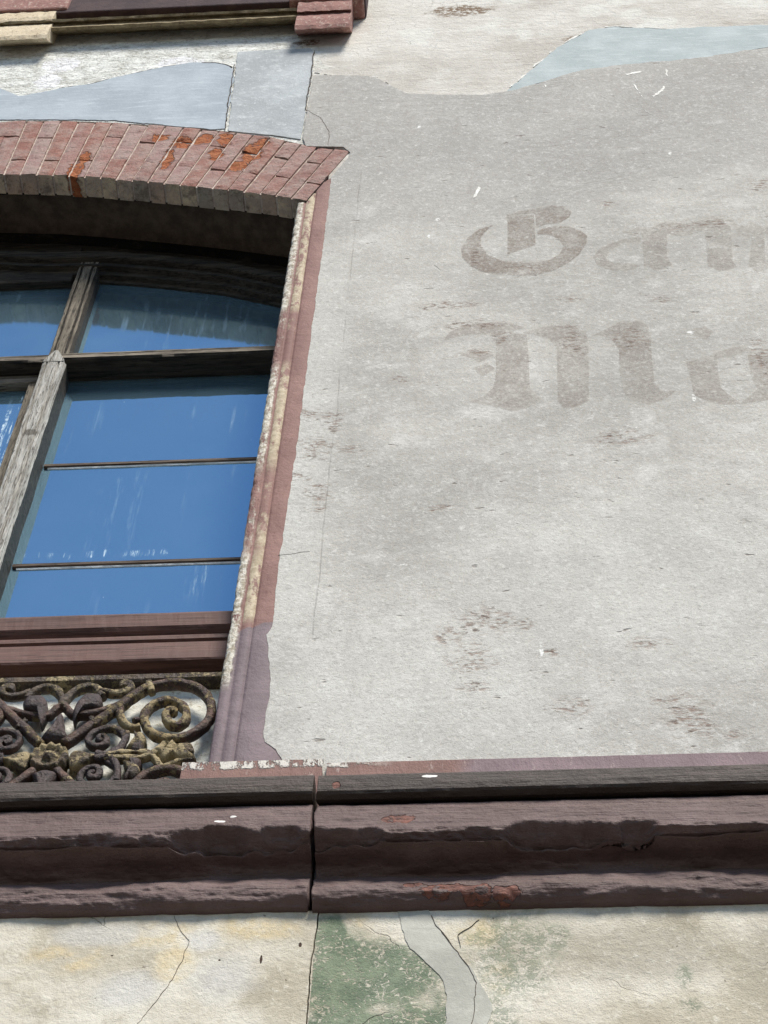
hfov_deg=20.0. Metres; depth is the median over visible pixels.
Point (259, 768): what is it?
stone plinth
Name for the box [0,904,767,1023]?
wall
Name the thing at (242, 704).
window casing
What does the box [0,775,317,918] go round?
stone cornice
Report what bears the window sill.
attached to the plaster wall at (526, 514)
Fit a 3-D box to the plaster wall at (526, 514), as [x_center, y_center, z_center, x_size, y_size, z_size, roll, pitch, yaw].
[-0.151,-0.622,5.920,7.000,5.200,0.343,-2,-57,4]
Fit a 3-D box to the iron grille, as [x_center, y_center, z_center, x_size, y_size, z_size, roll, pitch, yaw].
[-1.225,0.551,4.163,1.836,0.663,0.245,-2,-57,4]
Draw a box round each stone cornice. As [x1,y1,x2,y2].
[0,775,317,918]
[311,764,767,917]
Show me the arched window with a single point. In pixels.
(134, 384)
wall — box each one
[0,0,767,878]
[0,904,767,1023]
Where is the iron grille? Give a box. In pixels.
[0,672,222,782]
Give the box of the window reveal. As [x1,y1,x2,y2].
[0,193,294,266]
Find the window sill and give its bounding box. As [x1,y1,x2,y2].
[0,0,367,45]
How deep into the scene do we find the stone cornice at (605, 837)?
3.62 m
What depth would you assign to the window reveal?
6.31 m
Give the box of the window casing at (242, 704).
[209,178,330,761]
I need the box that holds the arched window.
[0,242,286,677]
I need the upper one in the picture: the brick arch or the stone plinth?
the brick arch
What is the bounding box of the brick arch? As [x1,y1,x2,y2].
[0,121,348,257]
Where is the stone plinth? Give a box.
[180,752,767,805]

